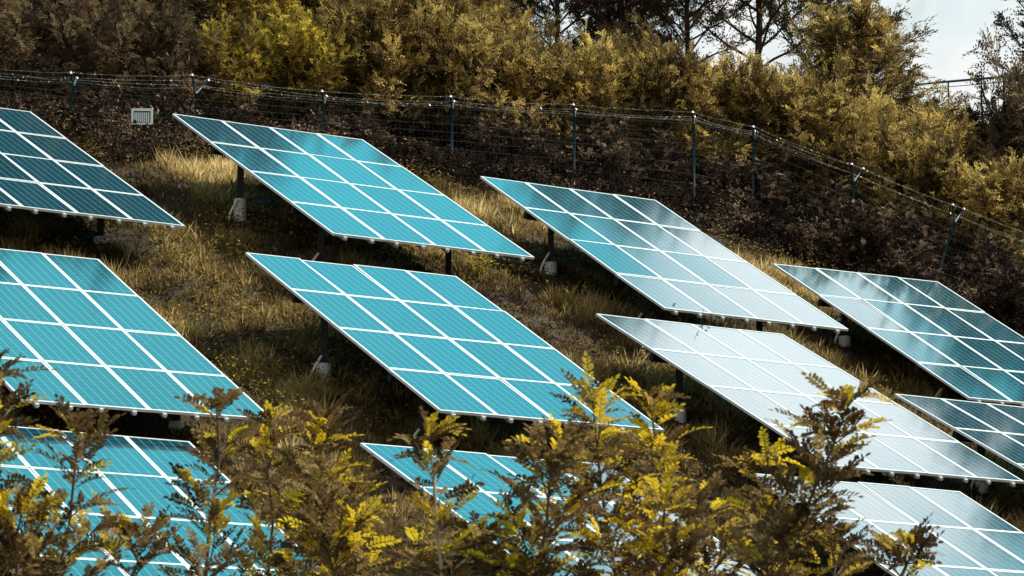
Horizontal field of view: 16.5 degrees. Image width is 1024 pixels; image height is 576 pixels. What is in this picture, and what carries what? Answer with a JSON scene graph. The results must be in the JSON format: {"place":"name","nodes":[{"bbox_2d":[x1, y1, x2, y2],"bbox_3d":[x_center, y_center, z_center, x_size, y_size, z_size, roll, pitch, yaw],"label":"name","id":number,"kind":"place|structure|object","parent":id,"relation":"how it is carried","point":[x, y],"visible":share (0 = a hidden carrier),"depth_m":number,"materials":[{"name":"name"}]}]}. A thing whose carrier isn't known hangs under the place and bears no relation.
{"place":"outdoors","nodes":[
{"label":"outdoors","id":0,"kind":"place"},
{"bbox_2d":[0,0,1023,575],"bbox_3d":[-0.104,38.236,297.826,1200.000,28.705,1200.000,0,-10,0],"label":"hillside","id":1,"kind":"structure","parent":0,"point":[140,422],"depth_m":58.92,"materials":[{"name":"plant"}]},
{"bbox_2d":[0,0,45,110],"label":"bush","id":2,"kind":"object","parent":1,"relation":"on","point":[13,30],"visible":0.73,"depth_m":68.53,"materials":[{"name":"brown plant"}]},
{"bbox_2d":[0,348,56,575],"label":"locust sapling","id":3,"kind":"object","parent":1,"relation":"on","point":[12,396],"visible":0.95,"depth_m":14.72,"materials":[{"name":"brown plant"}]},
{"bbox_2d":[0,473,69,575],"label":"locust sapling","id":4,"kind":"object","parent":1,"relation":"on","point":[22,502],"visible":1,"depth_m":14.50,"materials":[{"name":"yellow plant"}]},
{"bbox_2d":[0,0,70,40],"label":"bush","id":5,"kind":"object","parent":1,"relation":"on","point":[31,2],"visible":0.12,"depth_m":81.86,"materials":[{"name":"brown plant"}]},
{"bbox_2d":[0,394,136,575],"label":"locust sapling","id":6,"kind":"object","parent":1,"relation":"on","point":[77,422],"visible":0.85,"depth_m":15.03,"materials":[{"name":"brown plant"}]},
{"bbox_2d":[13,0,145,120],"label":"bush","id":7,"kind":"object","parent":1,"relation":"on","point":[85,46],"visible":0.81,"depth_m":69.04,"materials":[{"name":"green plant"}]},
{"bbox_2d":[0,108,184,243],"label":"solar table","id":8,"kind":"object","parent":1,"relation":"on","point":[45,167],"visible":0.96,"depth_m":59.94,"materials":[{"name":"blue glass"}]},
{"bbox_2d":[88,86,127,130],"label":"bramble bush","id":9,"kind":"object","parent":1,"relation":"on","point":[104,95],"visible":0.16,"depth_m":68.06,"materials":[{"name":"brown plant"}]},
{"bbox_2d":[85,489,181,575],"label":"locust sapling","id":10,"kind":"object","parent":1,"relation":"on","point":[127,526],"visible":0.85,"depth_m":15.99,"materials":[{"name":"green plant"}]},
{"bbox_2d":[0,249,272,429],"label":"solar table","id":11,"kind":"object","parent":1,"relation":"on","point":[99,335],"visible":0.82,"depth_m":52.56,"materials":[{"name":"teal glass"}]},
{"bbox_2d":[87,0,193,45],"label":"bush","id":12,"kind":"object","parent":1,"relation":"on","point":[154,3],"visible":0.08,"depth_m":82.90,"materials":[{"name":"brown plant"}]},
{"bbox_2d":[131,108,153,135],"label":"slatted cabinet","id":13,"kind":"object","parent":1,"relation":"on","point":[138,115],"visible":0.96,"depth_m":66.50,"materials":[{"name":"white metal"}]},
{"bbox_2d":[0,425,318,575],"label":"solar table","id":14,"kind":"object","parent":1,"relation":"on","point":[142,466],"visible":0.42,"depth_m":47.50,"materials":[{"name":"blue glass"}]},
{"bbox_2d":[101,0,231,132],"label":"bush","id":15,"kind":"object","parent":1,"relation":"on","point":[165,31],"visible":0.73,"depth_m":69.79,"materials":[{"name":"brown plant"}]},
{"bbox_2d":[152,246,195,264],"bbox_3d":[-5.655,-0.546,59.340,0.755,0.455,0.639,0,-10,0],"label":"weed plant","id":16,"kind":"object","parent":1,"relation":"on","point":[169,258],"visible":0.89,"depth_m":59.28,"materials":[{"name":"green plant"}]},
{"bbox_2d":[156,97,194,137],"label":"bramble bush","id":17,"kind":"object","parent":1,"relation":"on","point":[185,103],"visible":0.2,"depth_m":68.89,"materials":[{"name":"brown plant"}]},
{"bbox_2d":[141,386,268,575],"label":"locust sapling","id":18,"kind":"object","parent":1,"relation":"on","point":[217,506],"visible":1,"depth_m":15.53,"materials":[{"name":"green plant"}]},
{"bbox_2d":[174,0,248,32],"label":"bush","id":19,"kind":"object","parent":1,"relation":"on","point":[196,4],"visible":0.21,"depth_m":85.48,"materials":[{"name":"brown plant"}]},
{"bbox_2d":[158,7,280,120],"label":"bush","id":20,"kind":"object","parent":1,"relation":"on","point":[227,61],"visible":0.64,"depth_m":70.74,"materials":[{"name":"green plant"}]},
{"bbox_2d":[216,99,265,122],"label":"bramble bush","id":21,"kind":"object","parent":1,"relation":"on","point":[246,106],"visible":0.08,"depth_m":69.46,"materials":[{"name":"brown plant"}]},
{"bbox_2d":[199,0,300,73],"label":"bush","id":22,"kind":"object","parent":1,"relation":"on","point":[267,6],"visible":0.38,"depth_m":82.84,"materials":[{"name":"yellow plant"}]},
{"bbox_2d":[210,396,318,575],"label":"locust sapling","id":23,"kind":"object","parent":1,"relation":"on","point":[276,435],"visible":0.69,"depth_m":17.65,"materials":[{"name":"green plant"}]},
{"bbox_2d":[279,113,313,132],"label":"bramble bush","id":24,"kind":"object","parent":1,"relation":"on","point":[304,120],"visible":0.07,"depth_m":70.45,"materials":[{"name":"brown plant"}]},
{"bbox_2d":[242,388,369,575],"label":"locust sapling","id":25,"kind":"object","parent":1,"relation":"on","point":[325,417],"visible":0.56,"depth_m":17.05,"materials":[{"name":"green plant"}]},
{"bbox_2d":[243,2,375,131],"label":"bush","id":26,"kind":"object","parent":1,"relation":"on","point":[301,56],"visible":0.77,"depth_m":71.41,"materials":[{"name":"yellow plant"}]},
{"bbox_2d":[297,0,325,24],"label":"bush","id":27,"kind":"object","parent":1,"relation":"on","point":[312,4],"visible":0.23,"depth_m":88.84,"materials":[{"name":"yellow plant"}]},
{"bbox_2d":[277,479,423,575],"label":"locust sapling","id":28,"kind":"object","parent":1,"relation":"on","point":[351,533],"visible":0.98,"depth_m":15.50,"materials":[{"name":"yellow plant"}]},
{"bbox_2d":[172,114,534,275],"bbox_3d":[-2.875,-1.523,62.307,3.994,3.765,5.904,6,-12,-32],"label":"solar table","id":29,"kind":"object","parent":1,"relation":"on","point":[342,188],"visible":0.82,"depth_m":62.08,"materials":[{"name":"blue glass"}]},
{"bbox_2d":[314,453,406,575],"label":"locust sapling","id":30,"kind":"object","parent":1,"relation":"on","point":[367,485],"visible":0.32,"depth_m":18.02,"materials":[{"name":"brown plant"}]},
{"bbox_2d":[315,0,406,56],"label":"bush","id":31,"kind":"object","parent":1,"relation":"on","point":[323,10],"visible":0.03,"depth_m":83.88,"materials":[{"name":"yellow plant"}]},
{"bbox_2d":[337,105,394,152],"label":"bramble bush","id":32,"kind":"object","parent":1,"relation":"on","point":[372,116],"visible":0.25,"depth_m":70.90,"materials":[{"name":"brown plant"}]},
{"bbox_2d":[318,0,449,134],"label":"bush","id":33,"kind":"object","parent":1,"relation":"on","point":[373,27],"visible":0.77,"depth_m":72.09,"materials":[{"name":"green plant"}]},
{"bbox_2d":[387,138,445,175],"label":"bramble bush","id":34,"kind":"object","parent":1,"relation":"on","point":[412,147],"visible":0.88,"depth_m":69.29,"materials":[{"name":"brown plant"}]},
{"bbox_2d":[366,510,468,575],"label":"locust sapling","id":35,"kind":"object","parent":1,"relation":"on","point":[428,555],"visible":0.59,"depth_m":15.98,"materials":[{"name":"yellow plant"}]},
{"bbox_2d":[359,406,491,575],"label":"locust sapling","id":36,"kind":"object","parent":1,"relation":"on","point":[428,501],"visible":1,"depth_m":15.04,"materials":[{"name":"plant"}]},
{"bbox_2d":[396,0,507,118],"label":"bush","id":37,"kind":"object","parent":1,"relation":"on","point":[461,6],"visible":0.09,"depth_m":83.66,"materials":[{"name":"yellow plant"}]},
{"bbox_2d":[380,0,524,150],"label":"bush","id":38,"kind":"object","parent":1,"relation":"on","point":[459,52],"visible":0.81,"depth_m":72.50,"materials":[{"name":"green plant"}]},
{"bbox_2d":[245,252,663,447],"bbox_3d":[-0.981,1.114,54.831,3.994,3.876,5.871,7,-12,-33],"label":"solar table","id":39,"kind":"object","parent":1,"relation":"on","point":[451,346],"visible":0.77,"depth_m":54.80,"materials":[{"name":"teal glass"}]},
{"bbox_2d":[458,250,492,278],"bbox_3d":[-0.575,-0.488,62.496,0.826,0.729,0.631,-3,-10,20],"label":"weed plant","id":40,"kind":"object","parent":1,"relation":"on","point":[485,266],"visible":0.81,"depth_m":62.43,"materials":[{"name":"yellow plant"}]},
{"bbox_2d":[454,111,519,178],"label":"bramble bush","id":41,"kind":"object","parent":1,"relation":"on","point":[492,133],"visible":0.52,"depth_m":71.85,"materials":[{"name":"brown plant"}]},
{"bbox_2d":[473,0,509,11],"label":"broadleaf tree","id":42,"kind":"object","parent":1,"relation":"on","point":[489,3],"visible":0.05,"depth_m":88.87,"materials":[{"name":"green plant"}]},
{"bbox_2d":[436,510,563,575],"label":"locust sapling","id":43,"kind":"object","parent":1,"relation":"on","point":[480,535],"visible":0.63,"depth_m":15.50,"materials":[{"name":"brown plant"}]},
{"bbox_2d":[466,0,543,46],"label":"bush","id":44,"kind":"object","parent":1,"relation":"on","point":[510,22],"visible":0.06,"depth_m":84.76,"materials":[{"name":"yellow plant"}]},
{"bbox_2d":[484,0,526,33],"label":"bush","id":45,"kind":"object","parent":1,"relation":"on","point":[517,4],"visible":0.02,"depth_m":90.47,"materials":[{"name":"plant"}]},
{"bbox_2d":[0,0,1023,336],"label":"undergrowth","id":46,"kind":"object","parent":1,"relation":"on","point":[460,160],"visible":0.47,"depth_m":70.88,"materials":[{"name":"brown plant"}]},
{"bbox_2d":[0,69,1023,307],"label":"wire fence","id":47,"kind":"object","parent":1,"relation":"on","point":[323,100],"visible":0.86,"depth_m":71.81,"materials":[{"name":"grey metal"}]},
{"bbox_2d":[457,8,582,164],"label":"bush","id":48,"kind":"object","parent":1,"relation":"on","point":[526,84],"visible":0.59,"depth_m":73.34,"materials":[{"name":"yellow plant"}]},
{"bbox_2d":[487,0,561,44],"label":"conifer tree","id":49,"kind":"object","parent":1,"relation":"on","point":[535,31],"visible":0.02,"depth_m":93.42,"materials":[{"name":"green plant"}]},
{"bbox_2d":[512,0,551,40],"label":"broadleaf tree","id":50,"kind":"object","parent":1,"relation":"on","point":[537,1],"visible":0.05,"depth_m":97.66,"materials":[{"name":"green plant"}]},
{"bbox_2d":[502,121,564,181],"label":"bramble bush","id":51,"kind":"object","parent":1,"relation":"on","point":[535,145],"visible":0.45,"depth_m":72.39,"materials":[{"name":"brown plant"}]},
{"bbox_2d":[459,413,631,575],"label":"locust sapling","id":52,"kind":"object","parent":1,"relation":"on","point":[538,528],"visible":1,"depth_m":14.99,"materials":[{"name":"green plant"}]},
{"bbox_2d":[530,29,574,60],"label":"bush","id":53,"kind":"object","parent":1,"relation":"on","point":[569,43],"visible":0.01,"depth_m":84.59,"materials":[{"name":"yellow plant"}]},
{"bbox_2d":[360,443,759,575],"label":"solar table","id":54,"kind":"object","parent":1,"relation":"on","point":[455,473],"visible":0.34,"depth_m":46.49,"materials":[{"name":"blue glass"}]},
{"bbox_2d":[549,282,593,306],"bbox_3d":[1.025,0.155,62.058,0.791,0.508,0.769,-4,-10,20],"label":"weed plant","id":55,"kind":"object","parent":1,"relation":"on","point":[569,293],"visible":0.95,"depth_m":61.95,"materials":[{"name":"green plant"}]},
{"bbox_2d":[510,0,640,48],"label":"broadleaf tree","id":56,"kind":"object","parent":1,"relation":"on","point":[556,6],"visible":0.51,"depth_m":94.78,"materials":[{"name":"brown plant"}]},
{"bbox_2d":[526,18,667,168],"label":"bush","id":57,"kind":"object","parent":1,"relation":"on","point":[589,64],"visible":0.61,"depth_m":74.13,"materials":[{"name":"yellow plant"}]},
{"bbox_2d":[555,117,651,192],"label":"bramble bush","id":58,"kind":"object","parent":1,"relation":"on","point":[598,142],"visible":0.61,"depth_m":72.68,"materials":[{"name":"brown plant"}]},
{"bbox_2d":[544,351,688,575],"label":"locust sapling","id":59,"kind":"object","parent":1,"relation":"on","point":[594,543],"visible":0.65,"depth_m":15.64,"materials":[{"name":"yellow plant"}]},
{"bbox_2d":[562,0,671,56],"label":"broadleaf tree","id":60,"kind":"object","parent":1,"relation":"on","point":[579,24],"visible":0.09,"depth_m":97.42,"materials":[{"name":"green plant"}]},
{"bbox_2d":[552,0,715,61],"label":"conifer tree","id":61,"kind":"object","parent":1,"relation":"on","point":[623,23],"visible":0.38,"depth_m":94.03,"materials":[{"name":"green plant"}]},
{"bbox_2d":[602,8,688,136],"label":"bush","id":62,"kind":"object","parent":1,"relation":"on","point":[639,42],"visible":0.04,"depth_m":85.67,"materials":[{"name":"yellow plant"}]},
{"bbox_2d":[602,377,712,575],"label":"locust sapling","id":63,"kind":"object","parent":1,"relation":"on","point":[659,440],"visible":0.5,"depth_m":16.29,"materials":[{"name":"green plant"}]},
{"bbox_2d":[601,472,722,575],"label":"locust sapling","id":64,"kind":"object","parent":1,"relation":"on","point":[660,536],"visible":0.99,"depth_m":15.01,"materials":[{"name":"green plant"}]},
{"bbox_2d":[627,126,699,205],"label":"bramble bush","id":65,"kind":"object","parent":1,"relation":"on","point":[667,174],"visible":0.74,"depth_m":73.25,"materials":[{"name":"brown plant"}]},
{"bbox_2d":[480,176,847,333],"bbox_3d":[2.670,-0.412,63.809,3.994,3.790,5.828,7,-12,-33],"label":"solar table","id":66,"kind":"object","parent":1,"relation":"on","point":[663,257],"visible":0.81,"depth_m":63.60,"materials":[{"name":"blue glass"}]},
{"bbox_2d":[603,20,735,194],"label":"bush","id":67,"kind":"object","parent":1,"relation":"on","point":[658,63],"visible":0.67,"depth_m":74.48,"materials":[{"name":"green plant"}]},
{"bbox_2d":[624,0,780,62],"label":"broadleaf tree","id":68,"kind":"object","parent":1,"relation":"on","point":[666,18],"visible":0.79,"depth_m":95.38,"materials":[{"name":"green plant"}]},
{"bbox_2d":[658,466,761,575],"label":"locust sapling","id":69,"kind":"object","parent":1,"relation":"on","point":[711,486],"visible":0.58,"depth_m":17.01,"materials":[{"name":"green plant"}]},
{"bbox_2d":[695,46,741,87],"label":"bush","id":70,"kind":"object","parent":1,"relation":"on","point":[721,62],"depth_m":89.80,"materials":[{"name":"green plant"}]},
{"bbox_2d":[695,153,749,213],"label":"bramble bush","id":71,"kind":"object","parent":1,"relation":"on","point":[711,171],"visible":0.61,"depth_m":73.38,"materials":[{"name":"brown plant"}]},
{"bbox_2d":[657,44,813,209],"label":"bush","id":72,"kind":"object","parent":1,"relation":"on","point":[726,81],"visible":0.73,"depth_m":74.80,"materials":[{"name":"green plant"}]},
{"bbox_2d":[734,211,766,238],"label":"bramble bush","id":73,"kind":"object","parent":1,"relation":"on","point":[747,236],"visible":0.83,"depth_m":72.06,"materials":[{"name":"brown plant"}]},
{"bbox_2d":[703,426,820,575],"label":"locust sapling","id":74,"kind":"object","parent":1,"relation":"on","point":[763,458],"visible":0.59,"depth_m":16.44,"materials":[{"name":"green plant"}]},
{"bbox_2d":[724,154,802,226],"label":"bramble bush","id":75,"kind":"object","parent":1,"relation":"on","point":[773,193],"visible":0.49,"depth_m":73.44,"materials":[{"name":"brown plant"}]},
{"bbox_2d":[647,0,884,68],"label":"broadleaf tree","id":76,"kind":"object","parent":1,"relation":"on","point":[760,44],"visible":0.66,"depth_m":95.50,"materials":[{"name":"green plant"}]},
{"bbox_2d":[672,372,897,575],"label":"locust sapling","id":77,"kind":"object","parent":1,"relation":"on","point":[785,545],"visible":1,"depth_m":14.64,"materials":[{"name":"green plant"}]},
{"bbox_2d":[718,40,870,239],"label":"bush","id":78,"kind":"object","parent":1,"relation":"on","point":[788,111],"visible":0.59,"depth_m":74.88,"materials":[{"name":"green plant"}]},
{"bbox_2d":[780,223,820,264],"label":"bramble bush","id":79,"kind":"object","parent":1,"relation":"on","point":[800,250],"visible":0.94,"depth_m":71.44,"materials":[{"name":"brown plant"}]},
{"bbox_2d":[595,313,1023,487],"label":"solar table","id":80,"kind":"object","parent":1,"relation":"on","point":[756,375],"visible":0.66,"depth_m":57.05,"materials":[{"name":"blue glass"}]},
{"bbox_2d":[766,58,878,102],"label":"bush","id":81,"kind":"object","parent":1,"relation":"on","point":[827,75],"visible":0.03,"depth_m":85.18,"materials":[{"name":"green plant"}]},
{"bbox_2d":[792,177,856,257],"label":"bramble bush","id":82,"kind":"object","parent":1,"relation":"on","point":[830,192],"visible":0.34,"depth_m":73.36,"materials":[{"name":"brown plant"}]},
{"bbox_2d":[754,0,909,67],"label":"broadleaf tree","id":83,"kind":"object","parent":1,"relation":"on","point":[784,19],"visible":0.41,"depth_m":95.38,"materials":[{"name":"green plant"}]},
{"bbox_2d":[790,514,887,575],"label":"locust sapling","id":84,"kind":"object","parent":1,"relation":"on","point":[857,566],"visible":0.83,"depth_m":16.49,"materials":[{"name":"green plant"}]},
{"bbox_2d":[768,70,911,216],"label":"bush","id":85,"kind":"object","parent":1,"relation":"on","point":[852,150],"visible":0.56,"depth_m":74.62,"materials":[{"name":"green plant"}]},
{"bbox_2d":[780,0,932,106],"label":"broadleaf tree","id":86,"kind":"object","parent":1,"relation":"on","point":[893,68],"visible":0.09,"depth_m":89.56,"materials":[{"name":"green plant"}]},
{"bbox_2d":[808,193,909,272],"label":"bramble bush","id":87,"kind":"object","parent":1,"relation":"on","point":[869,226],"visible":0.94,"depth_m":71.62,"materials":[{"name":"brown plant"}]},
{"bbox_2d":[773,0,977,124],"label":"broadleaf tree","id":88,"kind":"object","parent":1,"relation":"on","point":[874,44],"visible":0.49,"depth_m":85.16,"materials":[{"name":"green plant"}]},
{"bbox_2d":[750,473,1023,575],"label":"solar table","id":89,"kind":"object","parent":1,"relation":"on","point":[978,539],"visible":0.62,"depth_m":51.86,"materials":[{"name":"blue glass"}]},
{"bbox_2d":[842,513,944,575],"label":"locust sapling","id":90,"kind":"object","parent":1,"relation":"on","point":[912,539],"visible":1,"depth_m":15.02,"materials":[{"name":"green plant"}]},
{"bbox_2d":[772,264,1023,406],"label":"solar table","id":91,"kind":"object","parent":1,"relation":"on","point":[962,346],"visible":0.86,"depth_m":66.12,"materials":[{"name":"blue glass"}]},
{"bbox_2d":[864,238,946,280],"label":"bramble bush","id":92,"kind":"object","parent":1,"relation":"on","point":[913,263],"visible":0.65,"depth_m":70.95,"materials":[{"name":"brown plant"}]},
{"bbox_2d":[884,202,954,276],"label":"bramble bush","id":93,"kind":"object","parent":1,"relation":"on","point":[906,225],"visible":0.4,"depth_m":72.68,"materials":[{"name":"brown plant"}]},
{"bbox_2d":[861,107,981,263],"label":"bush","id":94,"kind":"object","parent":1,"relation":"on","point":[926,163],"visible":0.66,"depth_m":74.07,"materials":[{"name":"green plant"}]},
{"bbox_2d":[856,95,995,209],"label":"bush","id":95,"kind":"object","parent":1,"relation":"on","point":[931,122],"visible":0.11,"depth_m":80.01,"materials":[{"name":"green plant"}]},
{"bbox_2d":[890,89,1006,156],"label":"bush","id":96,"kind":"object","parent":1,"relation":"on","point":[975,118],"visible":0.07,"depth_m":84.03,"materials":[{"name":"green plant"}]},
{"bbox_2d":[911,76,1003,115],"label":"ridge railing","id":97,"kind":"object","parent":1,"relation":"on","point":[950,81],"visible":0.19,"depth_m":92.22,"materials":[{"name":"metal"}]},
{"bbox_2d":[894,394,1023,493],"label":"solar table","id":98,"kind":"object","parent":1,"relation":"on","point":[997,429],"visible":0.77,"depth_m":58.21,"materials":[{"name":"blue glass"}]},
{"bbox_2d":[918,147,1023,280],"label":"bush","id":99,"kind":"object","parent":1,"relation":"on","point":[998,197],"visible":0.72,"depth_m":73.48,"materials":[{"name":"green plant"}]},
{"bbox_2d":[938,22,1023,271],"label":"broadleaf tree","id":100,"kind":"object","parent":1,"relation":"on","point":[1012,123],"visible":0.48,"depth_m":81.79,"materials":[{"name":"green plant"}]},
{"bbox_2d":[952,229,1023,299],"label":"bramble bush","id":101,"kind":"object","parent":1,"relation":"on","point":[989,257],"visible":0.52,"depth_m":72.21,"materials":[{"name":"brown plant"}]},
{"bbox_2d":[962,0,1023,147],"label":"broadleaf tree","id":102,"kind":"object","parent":1,"relation":"on","point":[1000,18],"visible":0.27,"depth_m":84.98,"materials":[{"name":"green plant"}]},
{"bbox_2d":[972,262,1023,335],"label":"bramble bush","id":103,"kind":"object","parent":1,"relation":"on","point":[1012,284],"visible":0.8,"depth_m":70.16,"materials":[{"name":"brown plant"}]},
{"bbox_2d":[518,0,1023,124],"label":"sky","id":104,"kind":"structure","parent":0,"point":[959,22],"materials":[{"name":"white"}]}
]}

